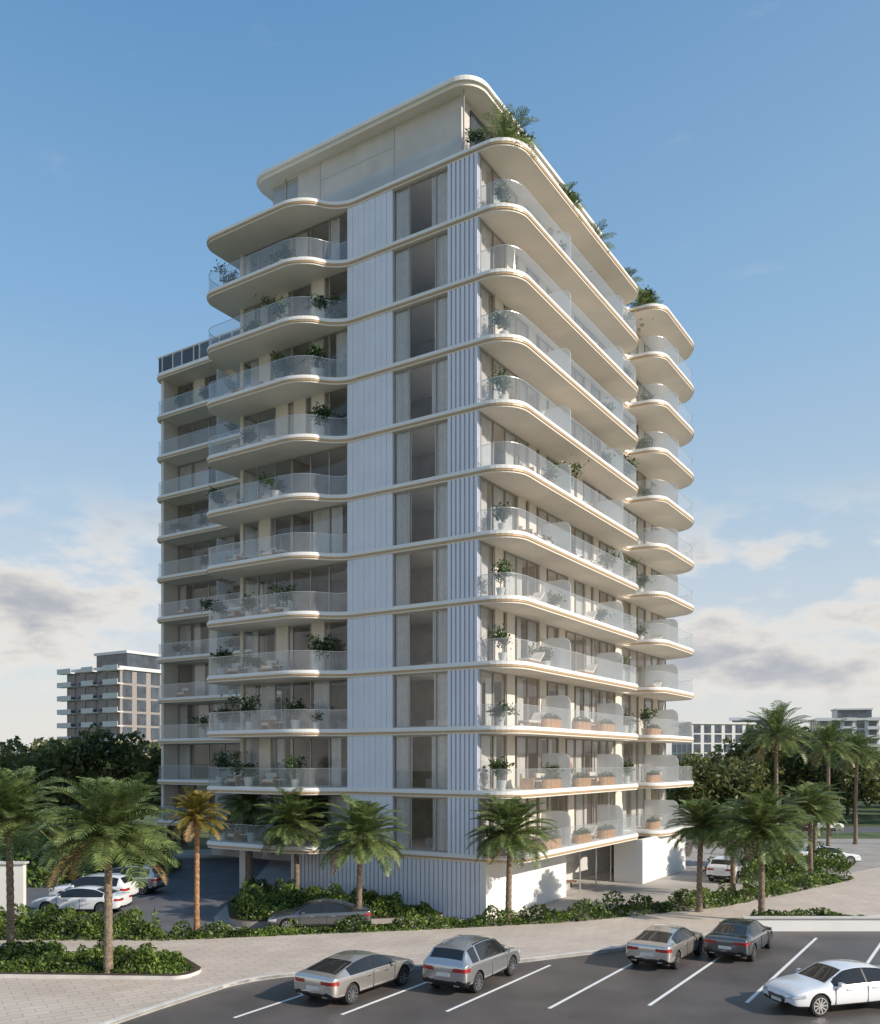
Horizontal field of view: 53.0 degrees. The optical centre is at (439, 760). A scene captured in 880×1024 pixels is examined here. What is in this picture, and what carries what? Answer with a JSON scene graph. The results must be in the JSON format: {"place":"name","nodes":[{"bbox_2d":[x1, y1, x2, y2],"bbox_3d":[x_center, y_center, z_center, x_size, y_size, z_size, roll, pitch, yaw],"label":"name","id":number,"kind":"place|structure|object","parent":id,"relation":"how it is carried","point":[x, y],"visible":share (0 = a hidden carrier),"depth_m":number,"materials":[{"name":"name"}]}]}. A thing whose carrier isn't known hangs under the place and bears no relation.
{"place":"outdoors","nodes":[
{"label":"outdoors","id":0,"kind":"place"},
{"bbox_2d":[57,650,160,776],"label":"distant apartment block","id":1,"kind":"structure","parent":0,"point":[117,692],"depth_m":208.91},
{"bbox_2d":[57,664,159,774],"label":"windows and balconies","id":2,"kind":"structure","parent":1,"relation":"in","point":[127,675],"depth_m":208.52,"materials":[{"name":"glass"}]},
{"bbox_2d":[0,858,270,938],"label":"driveway","id":3,"kind":"structure","parent":0,"point":[172,902],"depth_m":53.73,"materials":[{"name":"asphalt"}]},
{"bbox_2d":[0,861,28,926],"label":"boundary wall","id":4,"kind":"structure","parent":3,"relation":"on","point":[19,868],"depth_m":43.20,"materials":[{"name":"paint"}]},
{"bbox_2d":[31,885,131,913],"bbox_3d":[-19.198,7.439,47.300,4.947,1.438,2.180,0,0,4],"label":"parked car","id":5,"kind":"object","parent":3,"relation":"on","point":[85,898],"visible":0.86,"depth_m":46.47,"materials":[{"name":"white paint"}]},
{"bbox_2d":[0,826,184,887],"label":"shrubs","id":6,"kind":"object","parent":3,"relation":"on","point":[34,870],"visible":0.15,"depth_m":58.78,"materials":[{"name":"green plant"}]},
{"bbox_2d":[48,873,138,896],"bbox_3d":[-19.808,7.320,50.501,4.687,1.676,2.180,0,0,6],"label":"parked car","id":7,"kind":"object","parent":3,"relation":"on","point":[119,882],"visible":0.53,"depth_m":49.78,"materials":[{"name":"white paint"}]},
{"bbox_2d":[112,865,166,894],"bbox_3d":[-19.409,7.320,54.501,4.687,1.676,2.180,0,0,4],"label":"parked car","id":8,"kind":"object","parent":3,"relation":"on","point":[155,882],"visible":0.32,"depth_m":53.65,"materials":[{"name":"grey paint"}]},
{"bbox_2d":[165,786,229,931],"bbox_3d":[-11.208,4.654,40.871,2.938,7.032,3.230,0,0,-21],"label":"palm tree","id":9,"kind":"object","parent":3,"relation":"on","point":[196,806],"visible":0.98,"depth_m":40.78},
{"bbox_2d":[0,867,879,1023],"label":"sidewalk","id":10,"kind":"structure","parent":0,"point":[73,1000],"depth_m":38.19,"materials":[{"name":"stone"}]},
{"bbox_2d":[0,954,200,979],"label":"planting bed","id":11,"kind":"object","parent":10,"relation":"on","point":[196,970],"visible":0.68,"depth_m":32.67,"materials":[{"name":"concrete"}]},
{"bbox_2d":[0,765,67,942],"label":"palm tree","id":12,"kind":"object","parent":11,"relation":"on","point":[13,792],"visible":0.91,"depth_m":36.37,"materials":[{"name":"plant"}]},
{"bbox_2d":[0,937,193,973],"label":"shrubs","id":13,"kind":"object","parent":11,"relation":"on","point":[25,953],"visible":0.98,"depth_m":33.62,"materials":[{"name":"green plant"}]},
{"bbox_2d":[27,771,185,973],"bbox_3d":[-12.340,4.282,32.984,5.638,7.775,5.768,0,0,0],"label":"palm tree","id":14,"kind":"object","parent":11,"relation":"on","point":[106,832],"visible":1,"depth_m":32.09,"materials":[{"name":"plant"}]},
{"bbox_2d":[664,797,735,911],"bbox_3d":[13.852,5.072,46.850,3.850,6.197,3.870,0,0,0],"label":"palm tree","id":15,"kind":"object","parent":10,"relation":"on","point":[701,810],"visible":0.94,"depth_m":46.58,"materials":[{"name":"plant"}]},
{"bbox_2d":[0,792,879,853],"bbox_3d":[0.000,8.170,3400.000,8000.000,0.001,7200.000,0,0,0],"label":"ground","id":16,"kind":"structure","parent":0,"point":[868,816],"depth_m":110.94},
{"bbox_2d":[0,724,186,845],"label":"distant trees","id":17,"kind":"object","parent":16,"relation":"on","point":[71,759],"visible":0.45,"depth_m":81.11,"materials":[{"name":"green plant"}]},
{"bbox_2d":[666,723,879,823],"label":"distant trees","id":18,"kind":"object","parent":16,"relation":"on","point":[712,778],"visible":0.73,"depth_m":115.49,"materials":[{"name":"green plant"}]},
{"bbox_2d":[808,708,879,750],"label":"distant apartment block","id":19,"kind":"structure","parent":16,"relation":"on","point":[865,721],"depth_m":342.06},
{"bbox_2d":[810,717,879,748],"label":"windows and balconies","id":20,"kind":"structure","parent":19,"relation":"in","point":[872,720],"depth_m":340.45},
{"bbox_2d":[0,0,879,756],"label":"sky","id":21,"kind":"structure","parent":0,"point":[730,149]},
{"bbox_2d":[17,839,879,939],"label":"forecourt paving","id":22,"kind":"structure","parent":0,"point":[662,889],"depth_m":61.05,"materials":[{"name":"concrete"}]},
{"bbox_2d":[0,902,165,940],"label":"hedge","id":23,"kind":"object","parent":22,"relation":"on","point":[81,926],"visible":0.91,"depth_m":40.12,"materials":[{"name":"green plant"}]},
{"bbox_2d":[217,777,280,881],"bbox_3d":[-11.719,4.580,54.069,4.194,7.180,4.361,0,0,0],"label":"palm tree","id":24,"kind":"object","parent":22,"relation":"on","point":[247,801],"visible":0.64,"depth_m":53.37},
{"bbox_2d":[267,899,371,930],"bbox_3d":[-5.798,7.439,42.550,4.947,1.438,2.180,0,0,-8],"label":"parked car","id":25,"kind":"object","parent":22,"relation":"on","point":[319,913],"visible":0.92,"depth_m":41.77,"materials":[{"name":"paint"}]},
{"bbox_2d":[227,897,442,927],"bbox_3d":[-7.420,8.010,46.053,13.946,0.320,7.417,0,0,32],"label":"planting bed","id":26,"kind":"object","parent":22,"relation":"on","point":[251,923],"visible":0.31,"depth_m":43.85,"materials":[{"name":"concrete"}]},
{"bbox_2d":[252,784,337,888],"bbox_3d":[-8.118,4.770,50.023,4.948,6.800,4.911,0,0,0],"label":"palm tree","id":27,"kind":"object","parent":26,"relation":"on","point":[294,824],"visible":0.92,"depth_m":49.28,"materials":[{"name":"plant"}]},
{"bbox_2d":[230,878,437,920],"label":"shrubs","id":28,"kind":"object","parent":26,"relation":"on","point":[262,901],"visible":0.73,"depth_m":45.44,"materials":[{"name":"green plant"}]},
{"bbox_2d":[313,793,409,904],"bbox_3d":[-3.708,4.892,43.442,4.680,6.555,4.902,0,0,-35],"label":"palm tree","id":29,"kind":"object","parent":26,"relation":"on","point":[361,825],"visible":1,"depth_m":42.70,"materials":[{"name":"plant"}]},
{"bbox_2d":[162,904,555,940],"bbox_3d":[-3.455,7.647,42.034,18.863,1.122,1.680,0,0,-13],"label":"hedge","id":30,"kind":"object","parent":22,"relation":"on","point":[482,920],"visible":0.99,"depth_m":41.78,"materials":[{"name":"green plant"}]},
{"bbox_2d":[161,196,663,890],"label":"walls","id":31,"kind":"structure","parent":22,"relation":"on","point":[175,678],"depth_m":54.24,"materials":[{"name":"paint"}]},
{"bbox_2d":[178,155,665,853],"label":"window glazing","id":32,"kind":"structure","parent":31,"relation":"attached to","point":[430,539],"depth_m":50.65,"materials":[{"name":"grey glass"}]},
{"bbox_2d":[157,137,693,863],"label":"floor slabs","id":33,"kind":"structure","parent":31,"relation":"on","point":[653,369],"depth_m":51.34,"materials":[{"name":"beige concrete"}]},
{"bbox_2d":[157,327,239,375],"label":"roof screen","id":34,"kind":"object","parent":33,"relation":"on","point":[183,356],"visible":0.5,"depth_m":70.44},
{"bbox_2d":[199,597,232,619],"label":"potted plant","id":35,"kind":"object","parent":33,"relation":"on","point":[214,606],"visible":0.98,"depth_m":53.46,"materials":[{"name":"green plant"}]},
{"bbox_2d":[206,485,226,508],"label":"potted plant","id":36,"kind":"object","parent":33,"relation":"on","point":[217,496],"visible":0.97,"depth_m":53.40,"materials":[{"name":"green plant"}]},
{"bbox_2d":[210,259,239,283],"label":"potted plant","id":37,"kind":"object","parent":33,"relation":"on","point":[232,276],"visible":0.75,"depth_m":53.53,"materials":[{"name":"green plant"}]},
{"bbox_2d":[210,645,241,674],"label":"potted plant","id":38,"kind":"object","parent":33,"relation":"on","point":[223,661],"visible":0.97,"depth_m":53.81,"materials":[{"name":"green plant"}]},
{"bbox_2d":[213,704,238,730],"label":"potted plant","id":39,"kind":"object","parent":33,"relation":"on","point":[225,714],"visible":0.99,"depth_m":53.53,"materials":[{"name":"green plant"}]},
{"bbox_2d":[209,744,247,785],"bbox_3d":[-13.114,0.264,53.916,2.536,2.523,1.586,0,0,29],"label":"potted plant","id":40,"kind":"object","parent":33,"relation":"on","point":[222,761],"visible":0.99,"depth_m":53.75,"materials":[{"name":"green plant"}]},
{"bbox_2d":[221,688,266,729],"bbox_3d":[-11.546,-3.046,52.264,2.556,2.543,1.599,0,0,4],"label":"potted plant","id":41,"kind":"object","parent":33,"relation":"on","point":[249,724],"visible":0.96,"depth_m":52.19,"materials":[{"name":"green plant"}]},
{"bbox_2d":[230,760,264,785],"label":"potted plant","id":42,"kind":"object","parent":33,"relation":"on","point":[249,769],"visible":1,"depth_m":52.12,"materials":[{"name":"green plant"}]},
{"bbox_2d":[232,818,264,841],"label":"potted plant","id":43,"kind":"object","parent":33,"relation":"on","point":[252,833],"visible":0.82,"depth_m":52.55,"materials":[{"name":"green plant"}]},
{"bbox_2d":[260,772,278,786],"bbox_3d":[-9.957,1.115,51.626,0.840,0.820,0.740,0,0,13],"label":"lounge chair","id":44,"kind":"object","parent":33,"relation":"on","point":[269,779],"visible":0.92,"depth_m":51.70,"materials":[{"name":"fabric"}]},
{"bbox_2d":[257,472,285,495],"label":"potted plant","id":45,"kind":"object","parent":33,"relation":"on","point":[276,484],"visible":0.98,"depth_m":50.75,"materials":[{"name":"green plant"}]},
{"bbox_2d":[255,293,293,320],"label":"potted plant","id":46,"kind":"object","parent":33,"relation":"on","point":[279,307],"visible":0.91,"depth_m":50.76,"materials":[{"name":"green plant"}]},
{"bbox_2d":[265,245,297,263],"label":"potted plant","id":47,"kind":"object","parent":33,"relation":"on","point":[285,253],"visible":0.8,"depth_m":50.68,"materials":[{"name":"green plant"}]},
{"bbox_2d":[263,582,301,611],"bbox_3d":[-9.051,-9.446,50.915,2.154,2.143,1.347,0,0,1],"label":"potted plant","id":48,"kind":"object","parent":33,"relation":"on","point":[287,596],"visible":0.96,"depth_m":50.84,"materials":[{"name":"green plant"}]},
{"bbox_2d":[269,350,306,376],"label":"potted plant","id":49,"kind":"object","parent":33,"relation":"on","point":[285,365],"visible":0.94,"depth_m":51.31,"materials":[{"name":"green plant"}]},
{"bbox_2d":[278,750,307,786],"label":"potted plant","id":50,"kind":"object","parent":33,"relation":"on","point":[295,781],"visible":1,"depth_m":50.15,"materials":[{"name":"green plant"}]},
{"bbox_2d":[283,697,307,728],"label":"potted plant","id":51,"kind":"object","parent":33,"relation":"on","point":[295,723],"visible":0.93,"depth_m":50.34,"materials":[{"name":"green plant"}]},
{"bbox_2d":[304,339,328,375],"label":"potted plant","id":52,"kind":"object","parent":33,"relation":"on","point":[315,361],"visible":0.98,"depth_m":49.83,"materials":[{"name":"green plant"}]},
{"bbox_2d":[305,401,338,434],"bbox_3d":[-6.581,-19.295,49.909,1.890,2.039,1.411,0,0,2],"label":"potted plant","id":53,"kind":"object","parent":33,"relation":"on","point":[323,413],"visible":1,"depth_m":49.72,"materials":[{"name":"green plant"}]},
{"bbox_2d":[304,628,340,669],"bbox_3d":[-6.685,-6.319,50.196,2.502,2.489,1.565,0,0,-31],"label":"potted plant","id":54,"kind":"object","parent":33,"relation":"on","point":[319,664],"visible":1,"depth_m":49.92,"materials":[{"name":"green plant"}]},
{"bbox_2d":[304,292,340,317],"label":"potted plant","id":55,"kind":"object","parent":33,"relation":"on","point":[321,304],"visible":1,"depth_m":49.69,"materials":[{"name":"green plant"}]},
{"bbox_2d":[347,152,479,854],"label":"fluted panels","id":56,"kind":"object","parent":33,"relation":"on","point":[370,520],"visible":0.98,"depth_m":48.13,"materials":[{"name":"metal"}]},
{"bbox_2d":[179,160,664,851],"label":"curtains","id":57,"kind":"object","parent":33,"relation":"on","point":[319,544],"visible":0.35,"depth_m":48.15,"materials":[{"name":"fabric"}]},
{"bbox_2d":[158,179,691,830],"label":"glass railings","id":58,"kind":"object","parent":33,"relation":"on","point":[484,509],"visible":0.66,"depth_m":51.35,"materials":[{"name":"glass"}]},
{"bbox_2d":[257,75,601,238],"bbox_3d":[-0.136,-33.367,56.444,15.900,3.790,17.650,0,0,33],"label":"penthouse","id":59,"kind":"object","parent":33,"relation":"on","point":[425,128],"visible":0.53,"depth_m":48.53,"materials":[{"name":"paint"}]},
{"bbox_2d":[217,232,677,845],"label":"balcony partitions","id":60,"kind":"object","parent":33,"relation":"on","point":[611,668],"visible":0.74,"depth_m":57.39,"materials":[{"name":"white glass"}]},
{"bbox_2d":[461,124,490,146],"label":"roof shrub","id":61,"kind":"object","parent":33,"relation":"on","point":[473,135],"visible":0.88,"depth_m":45.85,"materials":[{"name":"green plant"}]},
{"bbox_2d":[482,754,514,789],"bbox_3d":[2.957,0.584,45.190,1.743,1.881,1.302,0,0,0],"label":"potted plant","id":62,"kind":"object","parent":33,"relation":"on","point":[498,767],"visible":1,"depth_m":45.04,"materials":[{"name":"green plant"}]},
{"bbox_2d":[487,623,512,659],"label":"potted plant","id":63,"kind":"object","parent":33,"relation":"on","point":[500,636],"visible":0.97,"depth_m":45.16,"materials":[{"name":"green plant"}]},
{"bbox_2d":[488,365,512,398],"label":"potted plant","id":64,"kind":"object","parent":33,"relation":"on","point":[502,381],"visible":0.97,"depth_m":45.23,"materials":[{"name":"green plant"}]},
{"bbox_2d":[485,308,515,332],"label":"potted plant","id":65,"kind":"object","parent":33,"relation":"on","point":[500,320],"visible":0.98,"depth_m":45.26,"materials":[{"name":"green plant"}]},
{"bbox_2d":[490,501,514,528],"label":"potted plant","id":66,"kind":"object","parent":33,"relation":"on","point":[501,514],"visible":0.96,"depth_m":45.19,"materials":[{"name":"green plant"}]},
{"bbox_2d":[486,700,519,724],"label":"potted plant","id":67,"kind":"object","parent":33,"relation":"on","point":[498,710],"visible":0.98,"depth_m":44.91,"materials":[{"name":"green plant"}]},
{"bbox_2d":[491,553,515,594],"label":"potted plant","id":68,"kind":"object","parent":33,"relation":"on","point":[500,590],"visible":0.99,"depth_m":44.91,"materials":[{"name":"green plant"}]},
{"bbox_2d":[475,99,541,174],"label":"roof palm","id":69,"kind":"object","parent":33,"relation":"on","point":[505,130],"visible":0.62,"depth_m":45.15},
{"bbox_2d":[528,643,553,665],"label":"potted plant","id":70,"kind":"object","parent":33,"relation":"on","point":[544,660],"visible":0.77,"depth_m":49.79,"materials":[{"name":"green plant"}]},
{"bbox_2d":[540,771,561,788],"bbox_3d":[6.089,1.049,48.666,0.582,0.952,2.000,0,0,33],"label":"wooden planter","id":71,"kind":"object","parent":33,"relation":"on","point":[549,781],"visible":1,"depth_m":48.15,"materials":[{"name":"brown wood"}]},
{"bbox_2d":[541,710,561,727],"bbox_3d":[6.089,-2.251,48.666,0.582,0.952,2.000,0,0,33],"label":"wooden planter","id":72,"kind":"object","parent":33,"relation":"on","point":[552,721],"visible":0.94,"depth_m":48.23,"materials":[{"name":"brown wood"}]},
{"bbox_2d":[541,459,563,481],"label":"potted plant","id":73,"kind":"object","parent":33,"relation":"on","point":[549,473],"visible":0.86,"depth_m":49.43,"materials":[{"name":"green plant"}]},
{"bbox_2d":[544,177,586,233],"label":"roof palm","id":74,"kind":"object","parent":33,"relation":"on","point":[566,191],"visible":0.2,"depth_m":50.47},
{"bbox_2d":[572,770,590,786],"bbox_3d":[8.361,1.049,52.198,0.582,0.952,2.000,0,0,33],"label":"wooden planter","id":75,"kind":"object","parent":33,"relation":"on","point":[582,780],"visible":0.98,"depth_m":51.63,"materials":[{"name":"brown wood"}]},
{"bbox_2d":[572,714,590,729],"bbox_3d":[8.361,-2.251,52.198,0.582,0.952,2.000,0,0,33],"label":"wooden planter","id":76,"kind":"object","parent":33,"relation":"on","point":[581,724],"visible":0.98,"depth_m":51.63,"materials":[{"name":"brown wood"}]},
{"bbox_2d":[572,827,591,843],"bbox_3d":[8.361,4.349,52.198,0.582,0.952,2.000,0,0,33],"label":"wooden planter","id":77,"kind":"object","parent":33,"relation":"on","point":[580,835],"visible":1,"depth_m":51.71,"materials":[{"name":"brown wood"}]},
{"bbox_2d":[597,822,614,838],"bbox_3d":[10.417,4.349,55.394,0.582,0.952,2.000,0,0,33],"label":"wooden planter","id":78,"kind":"object","parent":33,"relation":"on","point":[605,831],"visible":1,"depth_m":54.86,"materials":[{"name":"brown wood"}]},
{"bbox_2d":[594,546,619,571],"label":"potted plant","id":79,"kind":"object","parent":33,"relation":"on","point":[606,559],"visible":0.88,"depth_m":56.23,"materials":[{"name":"green plant"}]},
{"bbox_2d":[625,288,657,326],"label":"roof palm","id":80,"kind":"object","parent":33,"relation":"on","point":[641,297],"visible":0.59,"depth_m":61.53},
{"bbox_2d":[638,702,662,734],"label":"potted plant","id":81,"kind":"object","parent":33,"relation":"on","point":[642,716],"visible":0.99,"depth_m":62.35,"materials":[{"name":"green plant"}]},
{"bbox_2d":[291,834,684,918],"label":"ground floor walls","id":82,"kind":"structure","parent":22,"relation":"on","point":[463,890],"depth_m":49.10,"materials":[{"name":"paint"}]},
{"bbox_2d":[465,793,557,923],"bbox_3d":[3.547,4.896,43.758,4.751,6.548,4.729,0,0,0],"label":"palm tree","id":83,"kind":"object","parent":22,"relation":"on","point":[510,813],"visible":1,"depth_m":43.15,"materials":[{"name":"plant"}]},
{"bbox_2d":[566,845,610,893],"bbox_3d":[8.392,6.696,56.993,2.650,2.928,7.700,0,0,33],"label":"lobby","id":84,"kind":"object","parent":22,"relation":"on","point":[575,885],"visible":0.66,"depth_m":57.30,"materials":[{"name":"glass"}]},
{"bbox_2d":[540,863,854,922],"bbox_3d":[16.892,7.506,51.709,27.618,1.448,3.864,0,0,-36],"label":"hedge","id":85,"kind":"object","parent":22,"relation":"on","point":[730,895],"visible":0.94,"depth_m":48.61,"materials":[{"name":"green plant"}]},
{"bbox_2d":[706,855,749,882],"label":"parked car","id":86,"kind":"object","parent":22,"relation":"on","point":[717,868],"visible":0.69,"depth_m":58.81,"materials":[{"name":"white paint"}]},
{"bbox_2d":[706,802,755,889],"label":"palm tree","id":87,"kind":"object","parent":22,"relation":"on","point":[732,877],"visible":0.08,"depth_m":52.86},
{"bbox_2d":[736,700,814,853],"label":"palm tree","id":88,"kind":"object","parent":22,"relation":"on","point":[775,723],"visible":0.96,"depth_m":74.38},
{"bbox_2d":[702,842,855,883],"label":"shrubs","id":89,"kind":"object","parent":22,"relation":"on","point":[775,867],"visible":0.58,"depth_m":63.42,"materials":[{"name":"green plant"}]},
{"bbox_2d":[778,784,846,876],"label":"palm tree","id":90,"kind":"object","parent":22,"relation":"on","point":[812,806],"visible":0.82,"depth_m":59.43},
{"bbox_2d":[785,780,846,862],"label":"palm tree","id":91,"kind":"object","parent":22,"relation":"on","point":[823,787],"visible":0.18,"depth_m":65.71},
{"bbox_2d":[795,718,860,845],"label":"palm tree","id":92,"kind":"object","parent":22,"relation":"on","point":[827,742],"visible":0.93,"depth_m":79.45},
{"bbox_2d":[798,846,860,863],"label":"parked car","id":93,"kind":"object","parent":22,"relation":"on","point":[852,858],"visible":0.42,"depth_m":68.64,"materials":[{"name":"white paint"}]},
{"bbox_2d":[830,732,879,843],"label":"palm tree","id":94,"kind":"object","parent":22,"relation":"on","point":[862,745],"visible":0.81,"depth_m":85.63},
{"bbox_2d":[119,931,879,1023],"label":"parking lot","id":95,"kind":"structure","parent":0,"point":[723,989],"depth_m":30.28,"materials":[{"name":"asphalt"}]},
{"bbox_2d":[294,950,414,1003],"bbox_3d":[-2.901,7.467,31.299,2.180,1.398,4.947,0,0,33],"label":"parked car","id":96,"kind":"object","parent":95,"relation":"on","point":[347,976],"visible":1,"depth_m":29.98,"materials":[{"name":"silver metal"}]},
{"bbox_2d":[422,934,519,992],"bbox_3d":[1.254,7.328,32.707,2.180,1.676,4.687,0,0,30],"label":"parked car","id":97,"kind":"object","parent":95,"relation":"on","point":[472,962],"visible":1,"depth_m":31.12,"materials":[{"name":"grey paint"}]},
{"bbox_2d":[99,915,879,1023],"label":"kerb","id":98,"kind":"structure","parent":95,"relation":"on","point":[219,986],"depth_m":32.38,"materials":[{"name":"concrete"}]},
{"bbox_2d":[233,938,879,1017],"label":"parking stall lines","id":99,"kind":"object","parent":95,"relation":"on","point":[756,993],"visible":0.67,"depth_m":31.73,"materials":[{"name":"paint"}]},
{"bbox_2d":[626,924,703,968],"bbox_3d":[9.349,7.467,36.299,2.180,1.398,4.947,0,0,33],"label":"parked car","id":100,"kind":"object","parent":95,"relation":"on","point":[671,945],"visible":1,"depth_m":34.69,"materials":[{"name":"silver metal"}]},
{"bbox_2d":[704,918,772,960],"bbox_3d":[12.799,7.447,37.599,2.180,1.438,4.947,0,0,33],"label":"parked car","id":101,"kind":"object","parent":95,"relation":"on","point":[743,937],"visible":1,"depth_m":35.98,"materials":[{"name":"paint"}]},
{"bbox_2d":[741,916,879,930],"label":"wall","id":102,"kind":"structure","parent":95,"relation":"on","point":[823,923],"depth_m":42.20,"materials":[{"name":"stone"}]},
{"bbox_2d":[763,959,879,1016],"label":"moving car","id":103,"kind":"object","parent":95,"relation":"on","point":[818,989],"visible":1,"depth_m":28.58,"materials":[{"name":"white paint"}]},
{"bbox_2d":[672,722,755,760],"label":"distant office block","id":104,"kind":"structure","parent":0,"point":[707,736],"depth_m":340.73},
{"bbox_2d":[672,725,751,760],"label":"windows and balconies","id":105,"kind":"structure","parent":104,"relation":"in","point":[697,728],"depth_m":340.70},
{"bbox_2d":[790,827,879,832],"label":"distant road","id":106,"kind":"structure","parent":0,"point":[860,829],"depth_m":102.94,"materials":[{"name":"asphalt"}]},
{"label":"planting bed","id":107,"kind":"object","parent":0,"visible":0},
{"bbox_2d":[706,781,816,913],"bbox_3d":[16.132,4.587,44.443,5.368,7.167,5.377,0,0,0],"label":"palm tree","id":108,"kind":"object","parent":107,"relation":"on","point":[762,812],"visible":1,"depth_m":43.55,"materials":[{"name":"plant"}]},
{"bbox_2d":[750,907,865,915],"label":"shrubs","id":109,"kind":"object","parent":107,"relation":"on","point":[768,912],"visible":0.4,"depth_m":44.12,"materials":[{"name":"green plant"}]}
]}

